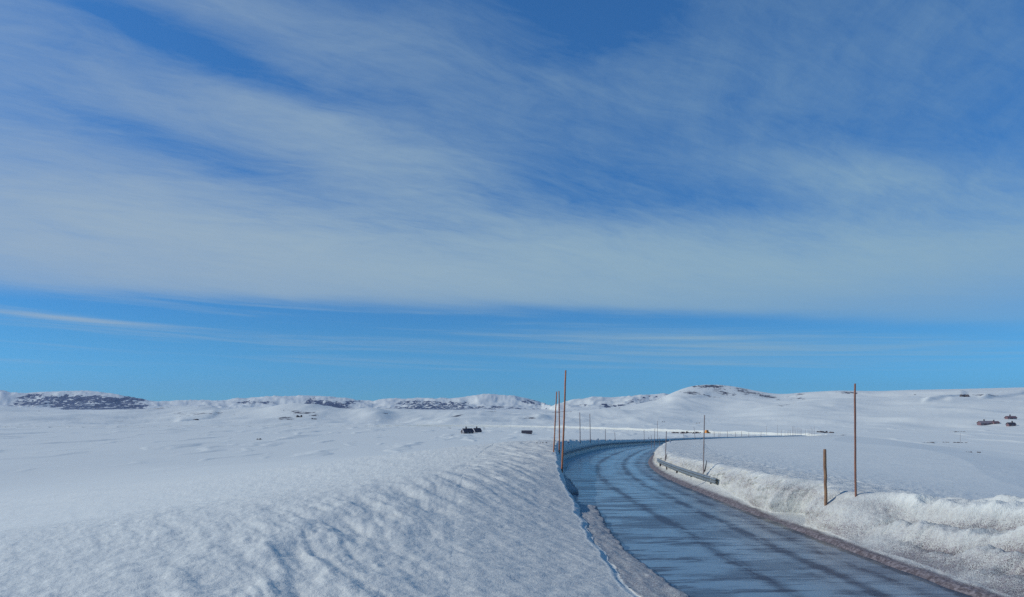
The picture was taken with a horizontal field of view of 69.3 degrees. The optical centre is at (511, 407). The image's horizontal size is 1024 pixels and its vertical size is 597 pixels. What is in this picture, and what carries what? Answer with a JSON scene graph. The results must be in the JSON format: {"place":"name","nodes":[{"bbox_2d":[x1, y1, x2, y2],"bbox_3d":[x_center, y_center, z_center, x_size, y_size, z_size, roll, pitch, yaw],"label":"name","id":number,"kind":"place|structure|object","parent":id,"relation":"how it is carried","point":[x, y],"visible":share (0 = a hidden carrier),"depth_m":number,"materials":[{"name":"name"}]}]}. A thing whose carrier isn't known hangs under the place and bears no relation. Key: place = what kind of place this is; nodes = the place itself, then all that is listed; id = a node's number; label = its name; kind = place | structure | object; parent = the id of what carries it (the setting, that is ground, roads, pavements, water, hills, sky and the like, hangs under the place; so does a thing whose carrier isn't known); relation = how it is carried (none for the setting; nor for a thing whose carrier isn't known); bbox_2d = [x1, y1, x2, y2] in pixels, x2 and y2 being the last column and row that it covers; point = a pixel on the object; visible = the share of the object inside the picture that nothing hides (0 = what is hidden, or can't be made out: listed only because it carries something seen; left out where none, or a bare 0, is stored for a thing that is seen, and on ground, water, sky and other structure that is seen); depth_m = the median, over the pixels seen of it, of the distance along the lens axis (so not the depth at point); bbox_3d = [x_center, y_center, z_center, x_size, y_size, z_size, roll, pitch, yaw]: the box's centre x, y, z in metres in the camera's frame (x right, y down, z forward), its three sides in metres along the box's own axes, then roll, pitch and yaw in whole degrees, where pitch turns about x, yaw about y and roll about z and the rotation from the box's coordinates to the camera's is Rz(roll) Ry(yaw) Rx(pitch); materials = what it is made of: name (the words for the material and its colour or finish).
{"place":"outdoors","nodes":[
{"label":"outdoors","id":0,"kind":"place"},
{"bbox_2d":[0,390,668,411],"bbox_3d":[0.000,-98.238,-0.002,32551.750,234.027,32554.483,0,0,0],"label":"mountains","id":1,"kind":"structure","parent":0,"point":[75,400],"depth_m":6591.72,"materials":[{"name":"white snow"}]},
{"bbox_2d":[0,425,805,596],"bbox_3d":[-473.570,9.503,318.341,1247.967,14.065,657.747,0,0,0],"label":"snow bank","id":2,"kind":"structure","parent":0,"point":[527,524],"depth_m":21.40,"materials":[{"name":"white snow"}]},
{"bbox_2d":[553,392,556,451],"bbox_3d":[2.763,1.161,47.667,0.099,4.376,0.104,3,0,0],"label":"snow pole","id":3,"kind":"object","parent":2,"relation":"on","point":[555,424],"visible":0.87,"depth_m":47.64,"materials":[{"name":"orange wood"}]},
{"bbox_2d":[558,391,559,453],"bbox_3d":[3.171,1.198,49.738,0.100,4.617,0.090,0,0,-23],"label":"snow pole","id":4,"kind":"object","parent":2,"relation":"on","point":[559,421],"visible":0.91,"depth_m":49.70,"materials":[{"name":"orange wood"}]},
{"bbox_2d":[561,370,565,472],"bbox_3d":[2.736,0.943,39.219,0.112,5.835,0.121,2,0,0],"label":"snow pole","id":5,"kind":"object","parent":2,"relation":"on","point":[563,423],"visible":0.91,"depth_m":39.18,"materials":[{"name":"orange wood"}]},
{"bbox_2d":[564,438,716,454],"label":"guard rail","id":6,"kind":"object","parent":2,"relation":"on","point":[582,448],"visible":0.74,"depth_m":102.09,"materials":[{"name":"metal"}]},
{"bbox_2d":[0,412,1023,596],"bbox_3d":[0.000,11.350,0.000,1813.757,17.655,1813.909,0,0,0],"label":"snowfield","id":7,"kind":"structure","parent":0,"point":[316,508],"depth_m":44.75,"materials":[{"name":"white snow"}]},
{"bbox_2d":[460,427,473,433],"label":"cabin","id":8,"kind":"object","parent":7,"relation":"on","point":[465,430],"visible":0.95,"depth_m":480.25,"materials":[{"name":"black wood"}]},
{"bbox_2d":[473,426,481,432],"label":"cabin","id":9,"kind":"object","parent":7,"relation":"on","point":[476,429],"visible":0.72,"depth_m":497.50,"materials":[{"name":"black wood"}]},
{"bbox_2d":[521,430,532,433],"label":"cabin","id":10,"kind":"object","parent":7,"relation":"on","point":[527,431],"visible":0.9,"depth_m":471.38,"materials":[{"name":"black wood"}]},
{"bbox_2d":[977,419,992,424],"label":"cabin","id":11,"kind":"object","parent":7,"relation":"on","point":[983,422],"visible":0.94,"depth_m":586.12,"materials":[{"name":"brown wood"}]},
{"bbox_2d":[1004,414,1017,418],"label":"cabin","id":12,"kind":"object","parent":7,"relation":"on","point":[1010,417],"visible":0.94,"depth_m":607.92,"materials":[{"name":"brown wood"}]},
{"bbox_2d":[1006,421,1016,425],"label":"cabin","id":13,"kind":"object","parent":7,"relation":"on","point":[1011,423],"visible":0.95,"depth_m":563.62,"materials":[{"name":"brown wood"}]},
{"bbox_2d":[0,385,1023,423],"bbox_3d":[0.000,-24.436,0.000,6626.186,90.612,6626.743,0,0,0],"label":"hills","id":14,"kind":"structure","parent":0,"point":[714,403],"depth_m":1113.98,"materials":[{"name":"white snow"}]},
{"bbox_2d":[0,0,1023,405],"label":"sky","id":15,"kind":"structure","parent":0,"point":[372,200],"materials":[{"name":"blue"}]},
{"bbox_2d":[149,424,1023,596],"bbox_3d":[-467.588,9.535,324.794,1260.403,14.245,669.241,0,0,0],"label":"snow bank","id":16,"kind":"structure","parent":0,"point":[973,547],"depth_m":23.40,"materials":[{"name":"white snow"}]},
{"bbox_2d":[657,458,716,483],"bbox_3d":[10.611,4.391,47.432,0.519,1.562,19.200,0,0,2],"label":"guard rail","id":17,"kind":"object","parent":16,"relation":"on","point":[690,472],"visible":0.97,"depth_m":43.44,"materials":[{"name":"metal"}]},
{"bbox_2d":[703,415,704,472],"bbox_3d":[10.564,2.275,40.800,0.084,3.730,0.077,1,0,0],"label":"snow pole","id":18,"kind":"object","parent":16,"relation":"on","point":[703,443],"visible":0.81,"depth_m":40.78,"materials":[{"name":"grey wood"}]},
{"bbox_2d":[823,449,826,505],"bbox_3d":[10.729,2.625,25.382,0.130,2.402,0.122,-1,0,0],"label":"snow stake","id":19,"kind":"object","parent":16,"relation":"on","point":[825,475],"visible":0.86,"depth_m":25.34,"materials":[{"name":"brown wood"}]},
{"bbox_2d":[854,384,856,496],"bbox_3d":[11.431,1.324,24.683,0.083,4.247,0.091,-1,0,0],"label":"snow pole","id":20,"kind":"object","parent":16,"relation":"on","point":[855,480],"visible":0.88,"depth_m":24.66,"materials":[{"name":"brown wood"}]},
{"bbox_2d":[564,444,972,596],"bbox_3d":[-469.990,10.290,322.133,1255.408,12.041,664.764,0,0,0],"label":"road","id":21,"kind":"structure","parent":0,"point":[690,542],"depth_m":22.91,"materials":[{"name":"grey asphalt"}]}
]}

